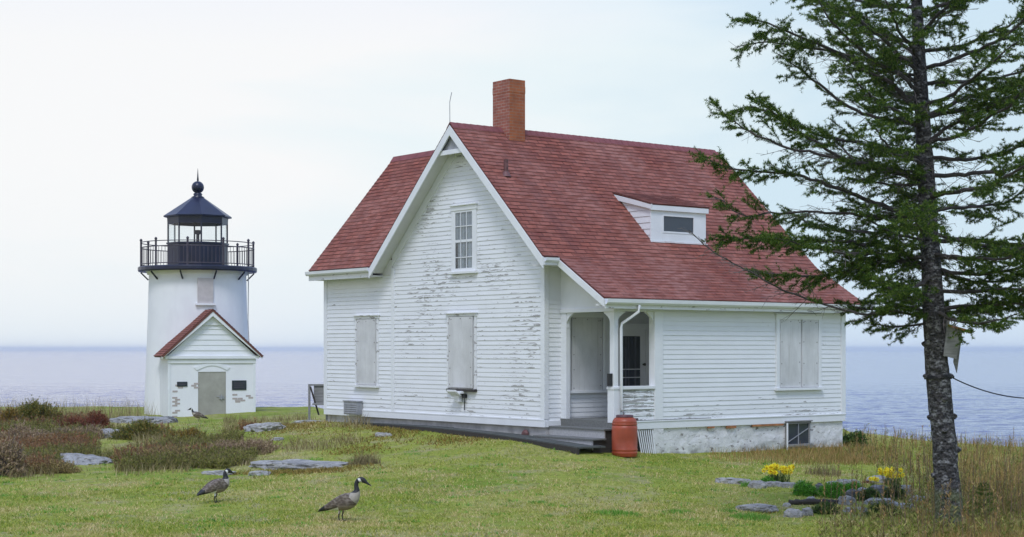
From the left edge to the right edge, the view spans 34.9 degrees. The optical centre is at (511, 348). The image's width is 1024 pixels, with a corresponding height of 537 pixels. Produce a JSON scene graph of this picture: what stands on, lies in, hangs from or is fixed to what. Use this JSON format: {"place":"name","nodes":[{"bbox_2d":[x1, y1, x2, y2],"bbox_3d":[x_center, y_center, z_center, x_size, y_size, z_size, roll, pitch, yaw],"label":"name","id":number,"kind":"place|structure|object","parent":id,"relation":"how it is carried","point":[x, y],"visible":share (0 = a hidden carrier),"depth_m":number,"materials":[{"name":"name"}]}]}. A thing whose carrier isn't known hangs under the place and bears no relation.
{"place":"outdoors","nodes":[
{"label":"outdoors","id":0,"kind":"place"},
{"bbox_2d":[1,409,392,478],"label":"dry grass","id":1,"kind":"structure","parent":0,"point":[226,420],"depth_m":38.34,"materials":[{"name":"brown plant"}]},
{"bbox_2d":[0,406,1022,536],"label":"ground","id":2,"kind":"structure","parent":0,"point":[436,455],"depth_m":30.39,"materials":[{"name":"green plant"}]},
{"bbox_2d":[0,404,22,422],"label":"juniper shrub","id":3,"kind":"object","parent":2,"relation":"on","point":[8,413],"visible":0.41,"depth_m":45.07,"materials":[{"name":"green plant"}]},
{"bbox_2d":[0,432,32,477],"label":"brown shrub","id":4,"kind":"object","parent":2,"relation":"on","point":[11,453],"visible":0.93,"depth_m":33.41,"materials":[{"name":"brown plant"}]},
{"bbox_2d":[0,419,61,444],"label":"heath shrub","id":5,"kind":"object","parent":2,"relation":"on","point":[28,431],"visible":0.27,"depth_m":40.93,"materials":[{"name":"brown plant"}]},
{"bbox_2d":[17,395,70,422],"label":"juniper shrub","id":6,"kind":"object","parent":2,"relation":"on","point":[33,409],"visible":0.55,"depth_m":45.81,"materials":[{"name":"green plant"}]},
{"bbox_2d":[19,454,82,474],"bbox_3d":[-9.685,2.481,34.085,1.515,0.605,0.821,0,0,-13],"label":"brown shrub","id":7,"kind":"object","parent":2,"relation":"on","point":[62,467],"visible":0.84,"depth_m":33.95,"materials":[{"name":"brown plant"}]},
{"bbox_2d":[0,393,158,418],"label":"dry stems","id":8,"kind":"object","parent":2,"relation":"on","point":[114,415],"visible":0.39,"depth_m":56.15,"materials":[{"name":"beige plant"}]},
{"bbox_2d":[51,421,107,438],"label":"heath shrub","id":9,"kind":"object","parent":2,"relation":"on","point":[92,429],"visible":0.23,"depth_m":42.06,"materials":[{"name":"brown plant"}]},
{"bbox_2d":[53,407,110,427],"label":"rust shrub","id":10,"kind":"object","parent":2,"relation":"on","point":[99,418],"visible":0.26,"depth_m":43.93,"materials":[{"name":"brown plant"}]},
{"bbox_2d":[58,453,113,464],"bbox_3d":[-9.531,2.604,36.488,1.302,0.502,1.519,9,-1,-7],"label":"rock","id":11,"kind":"object","parent":2,"relation":"on","point":[89,459],"visible":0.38,"depth_m":36.16,"materials":[{"name":"grey stone"}]},
{"bbox_2d":[100,428,119,437],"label":"rock","id":12,"kind":"object","parent":2,"relation":"on","point":[107,434],"visible":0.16,"depth_m":42.24,"materials":[{"name":"grey stone"}]},
{"bbox_2d":[0,406,261,471],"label":"scrub","id":13,"kind":"object","parent":2,"relation":"on","point":[207,460],"depth_m":37.26,"materials":[{"name":"brown plant"}]},
{"bbox_2d":[109,416,171,423],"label":"rock","id":14,"kind":"object","parent":2,"relation":"on","point":[125,419],"visible":0.28,"depth_m":49.69,"materials":[{"name":"grey stone"}]},
{"bbox_2d":[107,416,177,439],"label":"juniper shrub","id":15,"kind":"object","parent":2,"relation":"on","point":[124,432],"visible":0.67,"depth_m":41.72,"materials":[{"name":"green plant"}]},
{"bbox_2d":[132,441,205,466],"bbox_3d":[-7.610,2.332,35.644,1.959,0.741,1.471,0,0,-30],"label":"brown shrub","id":16,"kind":"object","parent":2,"relation":"on","point":[168,449],"visible":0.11,"depth_m":35.54,"materials":[{"name":"brown plant"}]},
{"bbox_2d":[161,416,177,422],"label":"rock","id":17,"kind":"object","parent":2,"relation":"on","point":[173,419],"visible":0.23,"depth_m":50.87,"materials":[{"name":"grey stone"}]},
{"bbox_2d":[168,424,207,440],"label":"juniper shrub","id":18,"kind":"object","parent":2,"relation":"on","point":[192,431],"visible":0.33,"depth_m":40.33,"materials":[{"name":"green plant"}]},
{"bbox_2d":[188,408,207,420],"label":"goose","id":19,"kind":"object","parent":2,"relation":"on","point":[196,414],"visible":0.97,"depth_m":63.90},
{"bbox_2d":[138,171,262,416],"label":"lighthouse","id":20,"kind":"object","parent":2,"relation":"on","point":[203,353],"visible":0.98,"depth_m":68.82,"materials":[{"name":"paint"}]},
{"bbox_2d":[195,278,215,304],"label":"tower window","id":21,"kind":"structure","parent":20,"relation":"in","point":[204,285],"depth_m":68.85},
{"bbox_2d":[198,372,225,414],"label":"entry door","id":22,"kind":"structure","parent":20,"relation":"in","point":[212,385],"depth_m":67.29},
{"bbox_2d":[197,468,234,502],"bbox_3d":[-5.117,2.363,28.203,0.728,0.578,0.256,0,0,-38],"label":"goose","id":23,"kind":"object","parent":2,"relation":"on","point":[216,486],"visible":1,"depth_m":28.13},
{"bbox_2d":[201,470,235,474],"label":"rock","id":24,"kind":"object","parent":2,"relation":"on","point":[218,472],"visible":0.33,"depth_m":33.08,"materials":[{"name":"grey stone"}]},
{"bbox_2d":[206,429,285,454],"bbox_3d":[-6.146,2.245,37.482,1.912,0.792,1.594,0,0,0],"label":"heath shrub","id":25,"kind":"object","parent":2,"relation":"on","point":[253,442],"visible":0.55,"depth_m":37.28,"materials":[{"name":"brown plant"}]},
{"bbox_2d":[248,470,270,475],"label":"rock","id":26,"kind":"object","parent":2,"relation":"on","point":[256,473],"visible":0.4,"depth_m":32.89,"materials":[{"name":"grey stone"}]},
{"bbox_2d":[243,422,285,431],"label":"rock","id":27,"kind":"object","parent":2,"relation":"on","point":[262,427],"visible":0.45,"depth_m":41.60,"materials":[{"name":"grey stone"}]},
{"bbox_2d":[272,437,283,440],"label":"rock","id":28,"kind":"object","parent":2,"relation":"on","point":[277,438],"visible":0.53,"depth_m":39.42,"materials":[{"name":"grey stone"}]},
{"bbox_2d":[248,459,347,469],"bbox_3d":[-4.397,2.564,34.623,2.534,0.424,1.320,2,0,0],"label":"rock","id":29,"kind":"object","parent":2,"relation":"on","point":[290,464],"visible":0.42,"depth_m":34.23,"materials":[{"name":"grey stone"}]},
{"bbox_2d":[294,420,323,422],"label":"rock","id":30,"kind":"object","parent":2,"relation":"on","point":[300,421],"visible":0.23,"depth_m":45.84,"materials":[{"name":"grey stone"}]},
{"bbox_2d":[308,384,327,420],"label":"wooden rack","id":31,"kind":"object","parent":2,"relation":"on","point":[318,396],"visible":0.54,"depth_m":46.53,"materials":[{"name":"grey wood"}]},
{"bbox_2d":[318,477,370,520],"bbox_3d":[-2.638,2.367,25.745,0.859,0.700,0.275,0,0,6],"label":"goose","id":32,"kind":"object","parent":2,"relation":"on","point":[346,501],"visible":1,"depth_m":25.66},
{"bbox_2d":[346,450,381,465],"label":"grass tuft","id":33,"kind":"object","parent":2,"relation":"on","point":[363,460],"visible":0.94,"depth_m":34.43,"materials":[{"name":"plant"}]},
{"bbox_2d":[375,432,391,436],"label":"rock","id":34,"kind":"object","parent":2,"relation":"on","point":[378,434],"visible":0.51,"depth_m":38.89,"materials":[{"name":"grey stone"}]},
{"bbox_2d":[1,442,769,536],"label":"clover","id":35,"kind":"object","parent":2,"relation":"on","point":[277,497],"visible":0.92,"depth_m":28.19,"materials":[{"name":"green plant"}]},
{"bbox_2d":[353,422,605,454],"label":"boardwalk","id":36,"kind":"structure","parent":2,"relation":"on","point":[571,447],"depth_m":36.89,"materials":[{"name":"grey wood"}]},
{"bbox_2d":[200,419,813,521],"bbox_3d":[-3.749,2.336,37.584,8.269,0.928,26.891,0,0,-23],"label":"moss","id":37,"kind":"object","parent":2,"relation":"on","point":[335,469],"visible":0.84,"depth_m":37.07,"materials":[{"name":"green plant"}]},
{"bbox_2d":[305,79,868,453],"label":"keepers house","id":38,"kind":"structure","parent":2,"relation":"on","point":[506,272],"depth_m":38.49,"materials":[{"name":"wood"}]},
{"bbox_2d":[352,314,379,387],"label":"window frame","id":39,"kind":"structure","parent":38,"relation":"in","point":[366,326],"depth_m":41.99,"materials":[{"name":"white wood"}]},
{"bbox_2d":[444,312,477,391],"bbox_3d":[-1.212,0.070,38.794,0.100,1.880,1.240,0,0,-38],"label":"window frame","id":40,"kind":"structure","parent":38,"relation":"in","point":[461,331],"depth_m":38.72,"materials":[{"name":"white wood"}]},
{"bbox_2d":[449,202,477,273],"bbox_3d":[-1.155,-2.615,38.716,0.100,1.650,1.070,0,0,-38],"label":"window frame","id":41,"kind":"structure","parent":38,"relation":"in","point":[463,216],"depth_m":38.72,"materials":[{"name":"wood"}]},
{"bbox_2d":[570,312,607,392],"bbox_3d":[1.709,0.085,37.107,1.220,1.830,0.100,0,0,-38],"label":"window frame","id":42,"kind":"structure","parent":38,"relation":"in","point":[587,330],"depth_m":37.10,"materials":[{"name":"white wood"}]},
{"bbox_2d":[619,330,645,385],"bbox_3d":[2.821,0.550,37.960,0.820,2.000,0.090,0,0,-38],"label":"porch door","id":43,"kind":"structure","parent":38,"relation":"in","point":[634,341],"depth_m":37.99,"materials":[{"name":"white glass"}]},
{"bbox_2d":[784,420,812,446],"bbox_3d":[6.820,2.010,38.832,0.910,0.620,0.110,0,0,-38],"label":"basement window","id":44,"kind":"structure","parent":38,"relation":"in","point":[798,430],"depth_m":38.83,"materials":[{"name":"grey wood"}]},
{"bbox_2d":[774,313,823,390],"bbox_3d":[6.852,0.070,38.861,1.660,1.820,0.100,0,0,-38],"label":"window frame","id":45,"kind":"structure","parent":38,"relation":"in","point":[798,351],"depth_m":38.85,"materials":[{"name":"white wood"}]},
{"bbox_2d":[591,508,641,516],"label":"grass tuft","id":46,"kind":"object","parent":2,"relation":"on","point":[621,511],"visible":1,"depth_m":26.77,"materials":[{"name":"green plant"}]},
{"bbox_2d":[612,415,637,456],"bbox_3d":[2.428,1.855,34.904,0.598,0.890,0.560,0,0,-17],"label":"barrel","id":47,"kind":"object","parent":2,"relation":"on","point":[624,434],"visible":1,"depth_m":34.67,"materials":[{"name":"plastic"}]},
{"bbox_2d":[662,508,694,513],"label":"grass tuft","id":48,"kind":"object","parent":2,"relation":"on","point":[679,510],"visible":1,"depth_m":27.15,"materials":[{"name":"green plant"}]},
{"bbox_2d":[720,508,736,512],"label":"grass tuft","id":49,"kind":"object","parent":2,"relation":"on","point":[727,510],"visible":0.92,"depth_m":27.39,"materials":[{"name":"green plant"}]},
{"bbox_2d":[715,477,750,483],"bbox_3d":[4.290,2.617,31.783,0.781,0.220,0.492,0,0,13],"label":"garden stone","id":50,"kind":"object","parent":2,"relation":"on","point":[730,480],"visible":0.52,"depth_m":31.66,"materials":[{"name":"grey stone"}]},
{"bbox_2d":[738,479,749,486],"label":"grass tuft","id":51,"kind":"object","parent":2,"relation":"on","point":[743,484],"visible":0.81,"depth_m":31.17,"materials":[{"name":"green plant"}]},
{"bbox_2d":[729,510,774,520],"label":"grass tuft","id":52,"kind":"object","parent":2,"relation":"on","point":[740,515],"visible":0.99,"depth_m":26.76,"materials":[{"name":"green plant"}]},
{"bbox_2d":[735,503,778,512],"bbox_3d":[4.179,2.761,27.806,0.755,0.252,0.461,0,0,12],"label":"garden stone","id":53,"kind":"object","parent":2,"relation":"on","point":[759,507],"visible":0.57,"depth_m":27.64,"materials":[{"name":"grey stone"}]},
{"bbox_2d":[747,480,767,488],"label":"garden stone","id":54,"kind":"object","parent":2,"relation":"on","point":[757,484],"visible":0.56,"depth_m":30.91,"materials":[{"name":"grey stone"}]},
{"bbox_2d":[758,475,774,481],"bbox_3d":[4.924,2.566,31.391,0.444,0.307,0.390,0,0,0],"label":"perennial mound","id":55,"kind":"object","parent":2,"relation":"on","point":[766,479],"visible":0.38,"depth_m":31.36,"materials":[{"name":"green plant"}]},
{"bbox_2d":[767,481,781,486],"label":"garden stone","id":56,"kind":"object","parent":2,"relation":"on","point":[773,483],"visible":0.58,"depth_m":31.11,"materials":[{"name":"grey stone"}]},
{"bbox_2d":[761,463,794,481],"bbox_3d":[5.159,2.411,31.591,0.662,0.438,0.450,0,0,0],"label":"daffodil clump","id":57,"kind":"object","parent":2,"relation":"on","point":[771,469],"visible":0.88,"depth_m":31.50,"materials":[{"name":"yellow plant"}]},
{"bbox_2d":[782,503,790,506],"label":"garden stone","id":58,"kind":"object","parent":2,"relation":"on","point":[786,504],"visible":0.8,"depth_m":28.16,"materials":[{"name":"grey stone"}]},
{"bbox_2d":[780,482,795,487],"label":"garden stone","id":59,"kind":"object","parent":2,"relation":"on","point":[786,484],"visible":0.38,"depth_m":31.01,"materials":[{"name":"grey stone"}]},
{"bbox_2d":[783,508,802,517],"bbox_3d":[4.663,2.784,27.001,0.324,0.299,0.304,0,0,26],"label":"garden stone","id":60,"kind":"object","parent":2,"relation":"on","point":[793,513],"visible":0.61,"depth_m":26.91,"materials":[{"name":"grey stone"}]},
{"bbox_2d":[790,479,816,496],"bbox_3d":[5.378,2.581,29.988,0.549,0.420,0.540,0,0,-14],"label":"perennial mound","id":61,"kind":"object","parent":2,"relation":"on","point":[802,488],"visible":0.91,"depth_m":29.89,"materials":[{"name":"green plant"}]},
{"bbox_2d":[708,439,905,464],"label":"fringe grass","id":62,"kind":"structure","parent":2,"relation":"on","point":[831,457],"depth_m":37.13,"materials":[{"name":"plant"}]},
{"bbox_2d":[801,507,812,515],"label":"garden stone","id":63,"kind":"object","parent":2,"relation":"on","point":[807,511],"visible":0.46,"depth_m":27.12,"materials":[{"name":"grey stone"}]},
{"bbox_2d":[788,498,838,504],"bbox_3d":[5.292,2.665,28.399,0.943,0.133,0.164,0,0,0],"label":"rotten log","id":64,"kind":"object","parent":2,"relation":"on","point":[808,501],"visible":0.81,"depth_m":28.37,"materials":[{"name":"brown wood"}]},
{"bbox_2d":[804,459,842,476],"bbox_3d":[6.498,2.448,33.991,0.823,0.423,0.608,0,0,0],"label":"grass tuft","id":65,"kind":"object","parent":2,"relation":"on","point":[822,472],"visible":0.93,"depth_m":33.97,"materials":[{"name":"plant"}]},
{"bbox_2d":[811,500,841,513],"bbox_3d":[5.279,2.688,27.395,0.616,0.322,0.510,0,0,0],"label":"perennial mound","id":66,"kind":"object","parent":2,"relation":"on","point":[817,509],"visible":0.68,"depth_m":27.32,"materials":[{"name":"green plant"}]},
{"bbox_2d":[814,481,850,498],"bbox_3d":[5.896,2.597,29.799,0.750,0.425,0.753,0,0,0],"label":"perennial mound","id":67,"kind":"object","parent":2,"relation":"on","point":[834,492],"visible":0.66,"depth_m":29.67,"materials":[{"name":"green plant"}]},
{"bbox_2d":[836,479,848,484],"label":"garden stone","id":68,"kind":"object","parent":2,"relation":"on","point":[841,480],"visible":0.25,"depth_m":31.93,"materials":[{"name":"grey stone"}]},
{"bbox_2d":[838,495,855,504],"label":"garden stone","id":69,"kind":"object","parent":2,"relation":"on","point":[848,498],"visible":0.35,"depth_m":28.32,"materials":[{"name":"grey stone"}]},
{"bbox_2d":[679,0,1023,528],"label":"spruce tree","id":70,"kind":"object","parent":2,"relation":"on","point":[906,210],"visible":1,"depth_m":24.73,"materials":[{"name":"green plant"}]},
{"bbox_2d":[943,319,969,372],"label":"bird house","id":71,"kind":"structure","parent":70,"relation":"attached to","point":[951,350],"depth_m":24.82,"materials":[{"name":"grey wood"}]},
{"bbox_2d":[926,374,1023,398],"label":"cable","id":72,"kind":"object","parent":70,"relation":"attached to","point":[939,376],"visible":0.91,"depth_m":25.02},
{"bbox_2d":[845,489,859,497],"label":"garden stone","id":73,"kind":"object","parent":2,"relation":"on","point":[849,492],"visible":0.31,"depth_m":29.34,"materials":[{"name":"grey stone"}]},
{"bbox_2d":[843,507,866,511],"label":"garden stone","id":74,"kind":"object","parent":2,"relation":"on","point":[848,509],"visible":0.27,"depth_m":27.51,"materials":[{"name":"grey stone"}]},
{"bbox_2d":[843,429,867,445],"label":"leafy shrub","id":75,"kind":"object","parent":2,"relation":"on","point":[851,437],"visible":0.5,"depth_m":40.36,"materials":[{"name":"green plant"}]},
{"bbox_2d":[846,481,864,489],"bbox_3d":[6.452,2.659,30.796,0.465,0.374,0.433,0,0,33],"label":"perennial mound","id":76,"kind":"object","parent":2,"relation":"on","point":[850,484],"visible":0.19,"depth_m":30.73,"materials":[{"name":"green plant"}]},
{"bbox_2d":[854,486,880,500],"bbox_3d":[6.369,2.643,29.210,0.586,0.379,0.487,0,0,0],"label":"perennial mound","id":77,"kind":"object","parent":2,"relation":"on","point":[869,493],"visible":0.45,"depth_m":29.14,"materials":[{"name":"green plant"}]},
{"bbox_2d":[869,476,879,485],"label":"daffodil clump","id":78,"kind":"object","parent":2,"relation":"on","point":[873,478],"visible":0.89,"depth_m":31.97,"materials":[{"name":"yellow plant"}]},
{"bbox_2d":[869,484,885,495],"bbox_3d":[6.785,2.730,30.008,0.510,0.478,0.446,0,0,10],"label":"garden stone","id":79,"kind":"object","parent":2,"relation":"on","point":[879,488],"visible":0.21,"depth_m":29.87,"materials":[{"name":"grey stone"}]},
{"bbox_2d":[862,498,895,504],"bbox_3d":[6.447,2.737,28.597,0.688,0.264,0.384,0,0,1],"label":"garden stone","id":80,"kind":"object","parent":2,"relation":"on","point":[878,499],"visible":0.34,"depth_m":28.50,"materials":[{"name":"grey stone"}]},
{"bbox_2d":[866,475,891,482],"bbox_3d":[7.428,2.704,33.002,0.561,0.299,0.345,0,0,10],"label":"garden stone","id":81,"kind":"object","parent":2,"relation":"on","point":[880,478],"visible":0.16,"depth_m":32.92,"materials":[{"name":"grey stone"}]},
{"bbox_2d":[864,501,899,516],"bbox_3d":[6.165,2.677,26.995,0.673,0.369,0.532,0,0,0],"label":"perennial mound","id":82,"kind":"object","parent":2,"relation":"on","point":[877,509],"visible":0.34,"depth_m":26.95,"materials":[{"name":"green plant"}]},
{"bbox_2d":[877,466,905,485],"bbox_3d":[7.537,2.528,32.434,0.481,0.382,0.417,0,0,-37],"label":"daffodil clump","id":83,"kind":"object","parent":2,"relation":"on","point":[887,472],"visible":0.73,"depth_m":32.39,"materials":[{"name":"yellow plant"}]},
{"bbox_2d":[882,483,907,500],"bbox_3d":[6.934,2.643,29.594,0.506,0.462,0.511,0,0,28],"label":"perennial mound","id":84,"kind":"object","parent":2,"relation":"on","point":[887,493],"visible":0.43,"depth_m":29.51,"materials":[{"name":"green plant"}]},
{"bbox_2d":[887,502,910,508],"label":"garden stone","id":85,"kind":"object","parent":2,"relation":"on","point":[897,503],"visible":0.16,"depth_m":28.04,"materials":[{"name":"grey stone"}]},
{"bbox_2d":[901,485,912,493],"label":"garden stone","id":86,"kind":"object","parent":2,"relation":"on","point":[903,486],"visible":0.18,"depth_m":30.33,"materials":[{"name":"grey stone"}]},
{"bbox_2d":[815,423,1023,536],"bbox_3d":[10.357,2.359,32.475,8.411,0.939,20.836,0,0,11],"label":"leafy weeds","id":87,"kind":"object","parent":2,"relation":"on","point":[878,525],"visible":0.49,"depth_m":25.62,"materials":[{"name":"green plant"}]},
{"bbox_2d":[964,481,1003,523],"bbox_3d":[7.378,2.417,25.517,0.564,0.730,0.605,0,0,-21],"label":"spruce seedling","id":88,"kind":"object","parent":2,"relation":"on","point":[980,489],"visible":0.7,"depth_m":25.49,"materials":[{"name":"green plant"}]},
{"bbox_2d":[0,350,1023,446],"bbox_3d":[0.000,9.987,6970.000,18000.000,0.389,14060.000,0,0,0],"label":"sea","id":89,"kind":"structure","parent":0,"point":[889,387],"depth_m":470.85,"materials":[{"name":"blue liquid"}]},
{"bbox_2d":[0,0,1023,349],"label":"sky","id":90,"kind":"structure","parent":0,"point":[286,113],"materials":[{"name":"white"}]},
{"bbox_2d":[821,420,1023,536],"bbox_3d":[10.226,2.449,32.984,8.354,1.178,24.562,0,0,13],"label":"tall grass","id":91,"kind":"structure","parent":0,"point":[1021,488],"depth_m":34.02,"materials":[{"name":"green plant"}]}
]}

